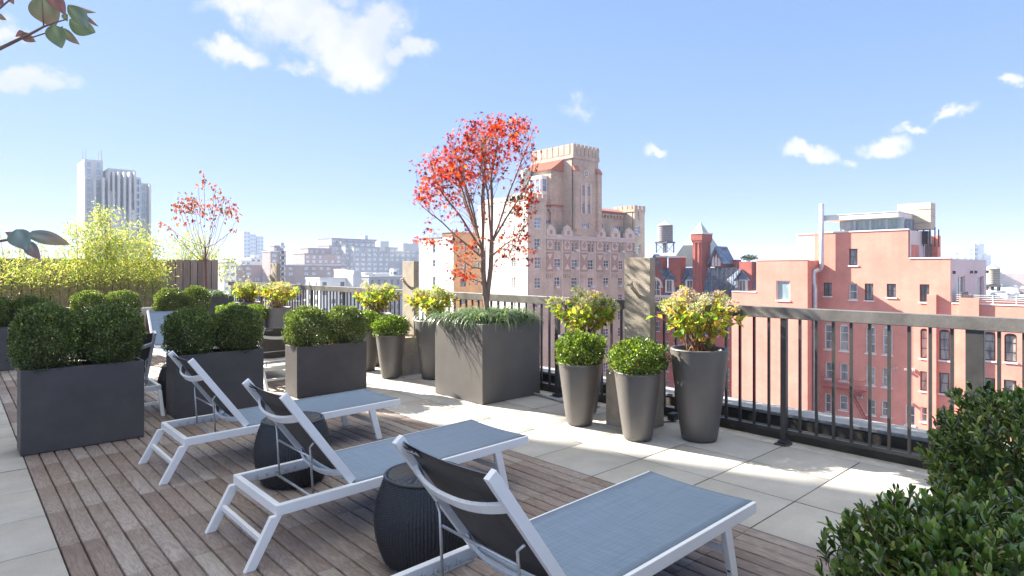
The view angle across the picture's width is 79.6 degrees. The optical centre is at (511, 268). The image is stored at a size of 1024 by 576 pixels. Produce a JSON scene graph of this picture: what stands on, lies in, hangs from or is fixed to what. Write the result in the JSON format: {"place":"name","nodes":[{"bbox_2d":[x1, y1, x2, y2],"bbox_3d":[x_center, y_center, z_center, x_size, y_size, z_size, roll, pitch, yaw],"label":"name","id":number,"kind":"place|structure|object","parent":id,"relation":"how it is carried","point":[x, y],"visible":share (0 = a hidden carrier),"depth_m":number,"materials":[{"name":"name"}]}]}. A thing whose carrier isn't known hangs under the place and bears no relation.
{"place":"outdoors","nodes":[
{"label":"outdoors","id":0,"kind":"place"},
{"bbox_2d":[77,150,150,259],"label":"deco tower","id":1,"kind":"structure","parent":0,"point":[128,191],"depth_m":321.83,"materials":[{"name":"grey concrete"}]},
{"bbox_2d":[87,171,146,258],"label":"windows","id":2,"kind":"structure","parent":1,"relation":"in","point":[138,203],"depth_m":325.66,"materials":[{"name":"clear glass"}]},
{"bbox_2d":[218,259,235,300],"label":"pale building","id":3,"kind":"structure","parent":0,"point":[224,287],"depth_m":261.88,"materials":[{"name":"white concrete"}]},
{"bbox_2d":[235,255,261,263],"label":"white building","id":4,"kind":"structure","parent":0,"point":[254,259],"depth_m":522.14,"materials":[{"name":"clear concrete"}]},
{"bbox_2d":[238,231,265,259],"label":"distant tower","id":5,"kind":"structure","parent":0,"point":[249,244],"depth_m":1108.41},
{"bbox_2d":[419,232,482,318],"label":"walkup building","id":6,"kind":"structure","parent":0,"point":[432,270],"depth_m":131.26,"materials":[{"name":"white brick"}]},
{"bbox_2d":[0,346,936,575],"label":"paving","id":7,"kind":"structure","parent":0,"point":[795,495],"depth_m":4.79,"materials":[{"name":"concrete"}]},
{"bbox_2d":[0,0,98,259],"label":"dogwood tree","id":8,"kind":"object","parent":7,"relation":"on","point":[47,12],"visible":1,"depth_m":1.31,"materials":[{"name":"green plant"}]},
{"bbox_2d":[133,240,179,307],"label":"bamboo clump","id":9,"kind":"object","parent":7,"relation":"on","point":[152,275],"visible":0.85,"depth_m":14.40,"materials":[{"name":"green plant"}]},
{"bbox_2d":[187,295,233,316],"bbox_3d":[-7.121,1.095,14.320,0.922,0.903,0.922,0,0,-42],"label":"cube planter","id":10,"kind":"object","parent":7,"relation":"on","point":[219,300],"visible":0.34,"depth_m":14.07,"materials":[{"name":"grey concrete"}]},
{"bbox_2d":[158,170,241,288],"bbox_3d":[-7.320,-0.857,14.352,2.205,2.859,1.240,0,0,20],"label":"thin tree","id":11,"kind":"object","parent":10,"relation":"in","point":[192,210],"visible":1,"depth_m":14.34,"materials":[{"name":"red plant"}]},
{"bbox_2d":[236,301,261,338],"bbox_3d":[-5.656,1.135,13.208,0.518,0.823,0.518,0,0,-42],"label":"tapered pot","id":12,"kind":"object","parent":7,"relation":"on","point":[249,303],"visible":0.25,"depth_m":13.02,"materials":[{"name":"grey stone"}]},
{"bbox_2d":[229,279,266,302],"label":"hydrangea","id":13,"kind":"object","parent":12,"relation":"on","point":[247,289],"visible":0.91,"depth_m":13.09,"materials":[{"name":"yellow plant"}]},
{"bbox_2d":[268,263,279,305],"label":"concrete pillar","id":14,"kind":"structure","parent":7,"relation":"on","point":[274,276],"depth_m":12.90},
{"bbox_2d":[264,306,291,327],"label":"tapered pot","id":15,"kind":"object","parent":7,"relation":"on","point":[275,319],"visible":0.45,"depth_m":11.26,"materials":[{"name":"grey concrete"}]},
{"bbox_2d":[254,281,300,307],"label":"hydrangea","id":16,"kind":"object","parent":15,"relation":"on","point":[281,288],"visible":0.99,"depth_m":11.40,"materials":[{"name":"yellow plant"}]},
{"bbox_2d":[285,340,366,397],"bbox_3d":[-2.331,1.242,7.741,0.921,0.608,0.356,0,0,-42],"label":"planter box","id":17,"kind":"object","parent":7,"relation":"on","point":[327,368],"visible":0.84,"depth_m":7.55,"materials":[{"name":"grey concrete"}]},
{"bbox_2d":[279,305,332,346],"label":"boxwood shrub","id":18,"kind":"object","parent":17,"relation":"in","point":[315,325],"visible":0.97,"depth_m":7.45,"materials":[{"name":"green plant"}]},
{"bbox_2d":[323,304,367,343],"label":"boxwood shrub","id":19,"kind":"object","parent":17,"relation":"in","point":[347,332],"visible":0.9,"depth_m":7.78,"materials":[{"name":"green plant"}]},
{"bbox_2d":[360,331,377,370],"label":"tapered pot","id":20,"kind":"object","parent":7,"relation":"on","point":[372,350],"visible":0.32,"depth_m":9.20,"materials":[{"name":"grey concrete"}]},
{"bbox_2d":[353,309,379,333],"bbox_3d":[-2.205,0.821,9.322,0.563,0.420,0.585,0,0,4],"label":"boxwood ball","id":21,"kind":"object","parent":20,"relation":"in","point":[372,314],"visible":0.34,"depth_m":9.20,"materials":[{"name":"green plant"}]},
{"bbox_2d":[366,312,392,365],"bbox_3d":[-2.164,1.135,9.827,0.518,0.823,0.518,0,0,-42],"label":"tapered pot","id":22,"kind":"object","parent":7,"relation":"on","point":[377,362],"visible":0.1,"depth_m":9.67,"materials":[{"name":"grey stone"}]},
{"bbox_2d":[352,282,401,314],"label":"hydrangea","id":23,"kind":"object","parent":22,"relation":"on","point":[381,298],"visible":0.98,"depth_m":9.72,"materials":[{"name":"yellow plant"}]},
{"bbox_2d":[376,333,405,378],"bbox_3d":[-1.719,1.240,8.712,0.422,0.614,0.422,0,0,-42],"label":"tapered pot","id":24,"kind":"object","parent":7,"relation":"on","point":[390,349],"visible":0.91,"depth_m":8.57,"materials":[{"name":"grey concrete"}]},
{"bbox_2d":[370,313,410,338],"bbox_3d":[-1.721,0.830,8.707,0.585,0.398,0.563,0,0,-11],"label":"boxwood ball","id":25,"kind":"object","parent":24,"relation":"in","point":[386,325],"visible":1,"depth_m":8.59,"materials":[{"name":"green plant"}]},
{"bbox_2d":[400,261,420,375],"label":"concrete pillar","id":26,"kind":"structure","parent":7,"relation":"on","point":[410,359],"depth_m":9.06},
{"bbox_2d":[414,318,434,379],"bbox_3d":[-1.113,1.135,8.667,0.518,0.823,0.518,0,0,-42],"label":"tapered pot","id":27,"kind":"object","parent":7,"relation":"on","point":[425,334],"visible":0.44,"depth_m":8.48,"materials":[{"name":"grey concrete"}]},
{"bbox_2d":[403,284,460,320],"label":"hydrangea","id":28,"kind":"object","parent":27,"relation":"on","point":[437,299],"visible":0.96,"depth_m":8.53,"materials":[{"name":"yellow plant"}]},
{"bbox_2d":[435,319,539,404],"bbox_3d":[-0.304,1.091,7.605,0.922,0.910,0.922,0,0,-42],"label":"cube planter","id":29,"kind":"object","parent":7,"relation":"on","point":[479,364],"visible":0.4,"depth_m":7.25,"materials":[{"name":"grey concrete"}]},
{"bbox_2d":[407,111,543,310],"bbox_3d":[-0.456,-0.779,7.821,1.717,2.602,2.333,0,0,-15],"label":"maple tree","id":30,"kind":"object","parent":29,"relation":"in","point":[457,171],"visible":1,"depth_m":7.48,"materials":[{"name":"red plant"}]},
{"bbox_2d":[411,303,545,333],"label":"liriope grass","id":31,"kind":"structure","parent":29,"relation":"in","point":[466,315],"depth_m":7.33,"materials":[{"name":"plant"}]},
{"bbox_2d":[559,359,600,426],"bbox_3d":[0.672,1.240,6.119,0.422,0.614,0.422,0,0,-42],"label":"tapered pot","id":32,"kind":"object","parent":7,"relation":"on","point":[579,384],"visible":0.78,"depth_m":5.97,"materials":[{"name":"grey concrete"}]},
{"bbox_2d":[554,328,606,368],"bbox_3d":[0.668,0.813,6.120,0.563,0.442,0.585,0,0,-27],"label":"boxwood ball","id":33,"kind":"object","parent":32,"relation":"in","point":[589,353],"visible":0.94,"depth_m":5.98,"materials":[{"name":"green plant"}]},
{"bbox_2d":[558,333,605,412],"bbox_3d":[0.755,1.135,6.637,0.518,0.823,0.518,0,0,-42],"label":"tapered pot","id":34,"kind":"object","parent":7,"relation":"on","point":[599,382],"visible":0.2,"depth_m":6.54,"materials":[{"name":"grey concrete"}]},
{"bbox_2d":[544,286,620,334],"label":"hydrangea","id":35,"kind":"object","parent":34,"relation":"on","point":[589,309],"visible":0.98,"depth_m":6.55,"materials":[{"name":"yellow plant"}]},
{"bbox_2d":[606,258,663,427],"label":"concrete pillar","id":36,"kind":"structure","parent":7,"relation":"on","point":[639,291],"depth_m":6.05,"materials":[{"name":"concrete"}]},
{"bbox_2d":[614,367,660,441],"bbox_3d":[1.141,1.240,5.582,0.422,0.614,0.422,0,0,-42],"label":"tapered pot","id":37,"kind":"object","parent":7,"relation":"on","point":[637,395],"visible":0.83,"depth_m":5.44,"materials":[{"name":"grey concrete"}]},
{"bbox_2d":[605,335,672,375],"bbox_3d":[1.140,0.821,5.586,0.585,0.420,0.563,0,0,-42],"label":"boxwood ball","id":38,"kind":"object","parent":37,"relation":"in","point":[624,357],"visible":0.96,"depth_m":5.46,"materials":[{"name":"green plant"}]},
{"bbox_2d":[670,345,728,442],"bbox_3d":[1.699,1.135,5.582,0.518,0.823,0.518,0,0,-42],"label":"tapered pot","id":39,"kind":"object","parent":7,"relation":"on","point":[699,377],"visible":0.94,"depth_m":5.41,"materials":[{"name":"grey concrete"}]},
{"bbox_2d":[646,284,748,350],"bbox_3d":[1.700,0.461,5.601,0.899,0.634,0.878,0,0,-42],"label":"hydrangea","id":40,"kind":"object","parent":39,"relation":"on","point":[687,320],"visible":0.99,"depth_m":5.49,"materials":[{"name":"yellow plant"}]},
{"bbox_3d":[2.350,1.338,2.706,0.920,0.416,0.360,0,0,-42],"label":"planter box","id":41,"kind":"object","parent":7,"relation":"on","visible":0},
{"bbox_2d":[913,380,1023,509],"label":"holly shrub","id":42,"kind":"object","parent":41,"relation":"in","point":[963,458],"visible":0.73,"depth_m":2.67,"materials":[{"name":"green plant"}]},
{"bbox_2d":[0,0,1023,272],"label":"sky","id":43,"kind":"structure","parent":0,"point":[739,119],"materials":[{"name":"blue"}]},
{"bbox_2d":[478,143,644,376],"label":"tower building","id":44,"kind":"structure","parent":0,"point":[581,237],"depth_m":113.29,"materials":[{"name":"brick"}]},
{"bbox_2d":[655,221,674,252],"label":"water tower","id":45,"kind":"structure","parent":0,"point":[664,233],"depth_m":163.48,"materials":[{"name":"grey wood"}]},
{"bbox_2d":[652,222,755,397],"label":"victorian building","id":46,"kind":"structure","parent":0,"point":[701,252],"depth_m":116.67,"materials":[{"name":"red brick"}]},
{"bbox_2d":[708,268,738,296],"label":"scaffold","id":47,"kind":"object","parent":46,"relation":"attached to","point":[733,289],"visible":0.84,"depth_m":111.51,"materials":[{"name":"metal"}]},
{"bbox_2d":[731,202,1023,442],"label":"salmon building","id":48,"kind":"structure","parent":0,"point":[893,261],"depth_m":56.92,"materials":[{"name":"paint"}]},
{"bbox_2d":[777,281,789,299],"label":"window","id":49,"kind":"structure","parent":48,"relation":"in","point":[783,287],"depth_m":60.12,"materials":[{"name":"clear glass"}]},
{"bbox_2d":[825,323,831,348],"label":"window","id":50,"kind":"structure","parent":48,"relation":"in","point":[828,327],"depth_m":59.41,"materials":[{"name":"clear glass"}]},
{"bbox_2d":[840,324,848,350],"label":"window","id":51,"kind":"structure","parent":48,"relation":"in","point":[844,328],"depth_m":58.36,"materials":[{"name":"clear glass"}]},
{"bbox_2d":[840,220,854,230],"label":"window","id":52,"kind":"structure","parent":48,"relation":"in","point":[849,225],"depth_m":58.76,"materials":[{"name":"glass"}]},
{"bbox_2d":[855,219,869,230],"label":"window","id":53,"kind":"structure","parent":48,"relation":"in","point":[859,224],"depth_m":57.79,"materials":[{"name":"glass"}]},
{"bbox_2d":[870,218,886,229],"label":"window","id":54,"kind":"structure","parent":48,"relation":"in","point":[875,224],"depth_m":56.80,"materials":[{"name":"glass"}]},
{"bbox_2d":[887,218,903,228],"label":"window","id":55,"kind":"structure","parent":48,"relation":"in","point":[892,223],"depth_m":55.77,"materials":[{"name":"glass"}]},
{"bbox_2d":[921,328,926,357],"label":"window","id":56,"kind":"structure","parent":48,"relation":"in","point":[923,331],"depth_m":53.58,"materials":[{"name":"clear glass"}]},
{"bbox_2d":[939,372,948,392],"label":"window","id":57,"kind":"structure","parent":48,"relation":"in","point":[943,377],"depth_m":52.54,"materials":[{"name":"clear glass"}]},
{"bbox_2d":[939,329,949,360],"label":"window","id":58,"kind":"structure","parent":48,"relation":"in","point":[944,335],"depth_m":52.49,"materials":[{"name":"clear glass"}]},
{"bbox_2d":[985,332,995,360],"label":"window","id":59,"kind":"structure","parent":48,"relation":"in","point":[990,337],"depth_m":50.17,"materials":[{"name":"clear glass"}]},
{"bbox_2d":[1005,333,1016,362],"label":"window","id":60,"kind":"structure","parent":48,"relation":"in","point":[1010,339],"depth_m":49.19,"materials":[{"name":"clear glass"}]},
{"bbox_2d":[953,243,990,266],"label":"distant tower","id":61,"kind":"structure","parent":0,"point":[975,251],"depth_m":906.87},
{"bbox_2d":[986,263,1000,290],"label":"water tower","id":62,"kind":"structure","parent":0,"point":[992,278],"depth_m":111.23,"materials":[{"name":"beige metal"}]},
{"label":"street ground","id":63,"kind":"structure","parent":0,"visible":0},
{"bbox_2d":[236,242,346,301],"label":"brick block","id":64,"kind":"structure","parent":63,"relation":"on","point":[289,273],"depth_m":347.06,"materials":[{"name":"grey brick"}]},
{"bbox_2d":[263,245,284,287],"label":"windows","id":65,"kind":"structure","parent":64,"relation":"in","point":[281,246],"depth_m":341.75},
{"bbox_2d":[293,248,341,264],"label":"brick block","id":66,"kind":"structure","parent":63,"relation":"on","point":[320,256],"depth_m":449.70,"materials":[{"name":"brick"}]},
{"bbox_2d":[305,269,353,328],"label":"white building","id":67,"kind":"structure","parent":63,"relation":"on","point":[337,279],"depth_m":228.84,"materials":[{"name":"clear concrete"}]},
{"bbox_2d":[342,270,361,321],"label":"grey tower","id":68,"kind":"structure","parent":63,"relation":"on","point":[353,278],"depth_m":230.03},
{"bbox_2d":[318,238,418,274],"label":"stepped complex","id":69,"kind":"structure","parent":63,"relation":"on","point":[364,255],"depth_m":515.77,"materials":[{"name":"concrete"}]},
{"bbox_2d":[319,240,374,268],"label":"windows","id":70,"kind":"structure","parent":69,"relation":"in","point":[334,241],"depth_m":514.34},
{"bbox_2d":[398,243,418,250],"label":"rooftop bulkhead","id":71,"kind":"object","parent":69,"relation":"on","point":[407,247],"visible":0.93,"depth_m":519.23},
{"bbox_2d":[362,275,402,315],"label":"brick block","id":72,"kind":"structure","parent":63,"relation":"on","point":[391,280],"depth_m":246.17,"materials":[{"name":"white brick"}]},
{"bbox_2d":[1000,271,1023,287],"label":"city building","id":73,"kind":"structure","parent":63,"relation":"on","point":[1010,278],"depth_m":651.68,"materials":[{"name":"white concrete"}]},
{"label":"terrace floor","id":74,"kind":"structure","parent":0,"visible":0},
{"bbox_2d":[0,258,217,324],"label":"fence","id":75,"kind":"object","parent":74,"relation":"on","point":[191,272],"visible":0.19,"depth_m":14.71,"materials":[{"name":"brown wood"}]},
{"bbox_2d":[148,227,222,274],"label":"bamboo clump","id":76,"kind":"object","parent":74,"relation":"on","point":[183,250],"visible":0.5,"depth_m":16.25,"materials":[{"name":"green plant"}]},
{"bbox_2d":[179,233,248,290],"bbox_3d":[-8.170,0.255,16.701,1.863,2.590,1.191,0,0,-32],"label":"bamboo clump","id":77,"kind":"object","parent":74,"relation":"on","point":[214,258],"visible":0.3,"depth_m":16.71,"materials":[{"name":"green plant"}]},
{"bbox_2d":[0,343,861,575],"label":"deck","id":78,"kind":"structure","parent":74,"relation":"on","point":[113,508],"depth_m":3.92,"materials":[{"name":"wood"}]},
{"bbox_2d":[0,245,30,296],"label":"bamboo clump","id":79,"kind":"object","parent":78,"relation":"on","point":[8,273],"visible":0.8,"depth_m":12.57,"materials":[{"name":"green plant"}]},
{"bbox_2d":[0,325,43,370],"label":"planter box","id":80,"kind":"object","parent":78,"relation":"on","point":[5,365],"visible":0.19,"depth_m":9.28,"materials":[{"name":"grey concrete"}]},
{"bbox_2d":[0,296,14,326],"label":"boxwood shrub","id":81,"kind":"object","parent":80,"relation":"in","point":[5,307],"visible":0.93,"depth_m":9.34,"materials":[{"name":"green plant"}]},
{"bbox_2d":[8,294,50,321],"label":"boxwood shrub","id":82,"kind":"object","parent":80,"relation":"in","point":[18,304],"visible":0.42,"depth_m":9.49,"materials":[{"name":"green plant"}]},
{"bbox_2d":[0,221,84,322],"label":"bamboo clump","id":83,"kind":"object","parent":78,"relation":"on","point":[20,275],"visible":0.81,"depth_m":12.73,"materials":[{"name":"green plant"}]},
{"bbox_2d":[9,231,110,339],"bbox_3d":[-9.851,0.356,13.237,1.212,2.388,1.720,0,0,27],"label":"bamboo clump","id":84,"kind":"object","parent":78,"relation":"on","point":[49,273],"visible":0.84,"depth_m":13.15,"materials":[{"name":"green plant"}]},
{"bbox_2d":[17,356,143,455],"bbox_3d":[-3.826,1.195,5.480,0.891,0.701,0.356,0,0,-42],"label":"planter box","id":85,"kind":"object","parent":78,"relation":"on","point":[74,406],"visible":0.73,"depth_m":5.32,"materials":[{"name":"grey concrete"}]},
{"bbox_2d":[6,301,84,374],"bbox_3d":[-4.021,0.617,5.313,0.557,0.681,0.587,0,0,-42],"label":"boxwood shrub","id":86,"kind":"object","parent":85,"relation":"in","point":[62,323],"visible":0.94,"depth_m":5.18,"materials":[{"name":"green plant"}]},
{"bbox_2d":[77,299,147,364],"bbox_3d":[-3.666,0.616,5.630,0.576,0.657,0.584,0,0,-42],"label":"boxwood shrub","id":87,"kind":"object","parent":85,"relation":"in","point":[126,320],"visible":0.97,"depth_m":5.51,"materials":[{"name":"green plant"}]},
{"bbox_2d":[32,211,130,296],"bbox_3d":[-9.435,0.089,13.522,1.901,2.922,1.485,0,0,-42],"label":"bamboo clump","id":88,"kind":"object","parent":78,"relation":"on","point":[82,249],"visible":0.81,"depth_m":13.50,"materials":[{"name":"green plant"}]},
{"bbox_2d":[59,197,150,294],"bbox_3d":[-9.062,-0.029,13.943,2.032,3.158,1.442,0,0,-42],"label":"bamboo clump","id":89,"kind":"object","parent":78,"relation":"on","point":[107,233],"visible":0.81,"depth_m":13.77,"materials":[{"name":"green plant"}]},
{"bbox_2d":[95,331,164,415],"bbox_3d":[-4.557,1.110,6.959,0.670,0.881,1.997,0,0,-42],"label":"sun lounger","id":90,"kind":"object","parent":78,"relation":"on","point":[147,351],"visible":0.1,"depth_m":6.60,"materials":[{"name":"white"}]},
{"bbox_2d":[90,213,183,304],"bbox_3d":[-8.658,0.127,14.216,2.082,2.846,1.443,0,0,-42],"label":"bamboo clump","id":91,"kind":"object","parent":78,"relation":"on","point":[135,261],"visible":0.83,"depth_m":14.18,"materials":[{"name":"green plant"}]},
{"bbox_2d":[157,364,165,406],"bbox_3d":[-3.742,1.312,7.018,0.542,0.452,0.542,0,0,6],"label":"wicker stool","id":92,"kind":"object","parent":78,"relation":"on","point":[161,380],"visible":0.09,"depth_m":6.80,"materials":[{"name":"wicker"}]},
{"bbox_2d":[147,310,190,356],"bbox_3d":[-5.109,1.110,9.487,0.670,0.881,1.997,0,0,-42],"label":"sun lounger","id":93,"kind":"object","parent":78,"relation":"on","point":[156,320],"visible":0.16,"depth_m":9.80,"materials":[{"name":"blue"}]},
{"bbox_2d":[166,346,263,418],"bbox_3d":[-3.239,1.222,6.732,0.899,0.647,0.356,0,0,-42],"label":"planter box","id":94,"kind":"object","parent":78,"relation":"on","point":[229,373],"visible":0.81,"depth_m":6.59,"materials":[{"name":"grey concrete"}]},
{"bbox_2d":[160,305,218,355],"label":"boxwood shrub","id":95,"kind":"object","parent":94,"relation":"in","point":[192,322],"visible":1,"depth_m":6.43,"materials":[{"name":"green plant"}]},
{"bbox_2d":[213,304,264,353],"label":"boxwood shrub","id":96,"kind":"object","parent":94,"relation":"in","point":[249,330],"visible":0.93,"depth_m":6.76,"materials":[{"name":"green plant"}]},
{"bbox_2d":[138,351,399,485],"bbox_3d":[-2.002,1.110,5.301,1.997,0.881,0.670,0,0,-42],"label":"sun lounger","id":97,"kind":"object","parent":78,"relation":"on","point":[342,405],"visible":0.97,"depth_m":5.02,"materials":[{"name":"white"}]},
{"bbox_2d":[257,328,290,390],"bbox_3d":[-3.524,1.154,8.719,0.670,0.793,1.997,0,0,-42],"label":"sun lounger","id":98,"kind":"object","parent":78,"relation":"on","point":[273,345],"visible":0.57,"depth_m":8.18,"materials":[{"name":"white"}]},
{"bbox_2d":[253,411,331,488],"bbox_3d":[-1.600,1.312,4.495,0.542,0.452,0.542,0,0,-15],"label":"wicker stool","id":99,"kind":"object","parent":78,"relation":"on","point":[265,450],"visible":0.44,"depth_m":4.28,"materials":[{"name":"wicker"}]},
{"bbox_2d":[205,379,527,573],"bbox_3d":[-0.842,1.110,4.034,1.997,0.881,0.670,0,0,-42],"label":"sun lounger","id":100,"kind":"object","parent":78,"relation":"on","point":[361,468],"visible":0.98,"depth_m":3.74,"materials":[{"name":"grey"}]},
{"bbox_2d":[373,461,466,571],"bbox_3d":[-0.468,1.312,3.301,0.542,0.452,0.542,0,0,-42],"label":"wicker stool","id":101,"kind":"object","parent":78,"relation":"on","point":[406,524],"visible":0.53,"depth_m":3.08,"materials":[{"name":"wicker"}]},
{"bbox_2d":[391,434,755,575],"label":"sun lounger","id":102,"kind":"object","parent":78,"relation":"on","point":[649,523],"visible":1,"depth_m":2.69,"materials":[{"name":"grey fabric"}]},
{"bbox_3d":[1.352,1.338,1.752,0.920,0.416,0.360,0,0,-42],"label":"planter box","id":103,"kind":"object","parent":78,"relation":"on","visible":0},
{"bbox_2d":[815,472,1023,575],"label":"holly shrub","id":104,"kind":"object","parent":103,"relation":"in","point":[967,534],"visible":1,"depth_m":1.77,"materials":[{"name":"green plant"}]},
{"bbox_2d":[307,342,1010,487],"bbox_3d":[-2.692,1.585,11.091,0.238,0.046,32.000,0,0,-42],"label":"cement strip","id":105,"kind":"object","parent":74,"relation":"on","point":[881,463],"depth_m":5.21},
{"bbox_2d":[228,281,1023,459],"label":"railing","id":106,"kind":"object","parent":105,"relation":"on","point":[975,328],"visible":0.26,"depth_m":5.23,"materials":[{"name":"metal"}]},
{"bbox_2d":[335,335,1019,486],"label":"parapet","id":107,"kind":"structure","parent":74,"relation":"on","point":[879,434],"depth_m":5.50,"materials":[{"name":"concrete"}]},
{"bbox_3d":[-7.232,1.223,10.957,0.930,0.647,0.357,0,0,-42],"label":"planter box","id":108,"kind":"object","parent":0,"visible":0},
{"bbox_2d":[68,290,109,317],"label":"boxwood shrub","id":109,"kind":"object","parent":108,"relation":"in","point":[82,298],"visible":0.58,"depth_m":10.65,"materials":[{"name":"green plant"}]},
{"bbox_2d":[106,289,142,315],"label":"boxwood shrub","id":110,"kind":"object","parent":108,"relation":"in","point":[115,296],"visible":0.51,"depth_m":11.07,"materials":[{"name":"green plant"}]},
{"bbox_3d":[-6.569,1.223,12.299,0.930,0.647,0.357,0,0,-42],"label":"planter box","id":111,"kind":"object","parent":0,"visible":0},
{"bbox_2d":[151,287,186,310],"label":"boxwood shrub","id":112,"kind":"object","parent":111,"relation":"in","point":[162,301],"visible":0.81,"depth_m":11.99,"materials":[{"name":"green plant"}]},
{"bbox_2d":[182,285,211,309],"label":"boxwood shrub","id":113,"kind":"object","parent":111,"relation":"in","point":[201,296],"visible":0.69,"depth_m":12.32,"materials":[{"name":"green plant"}]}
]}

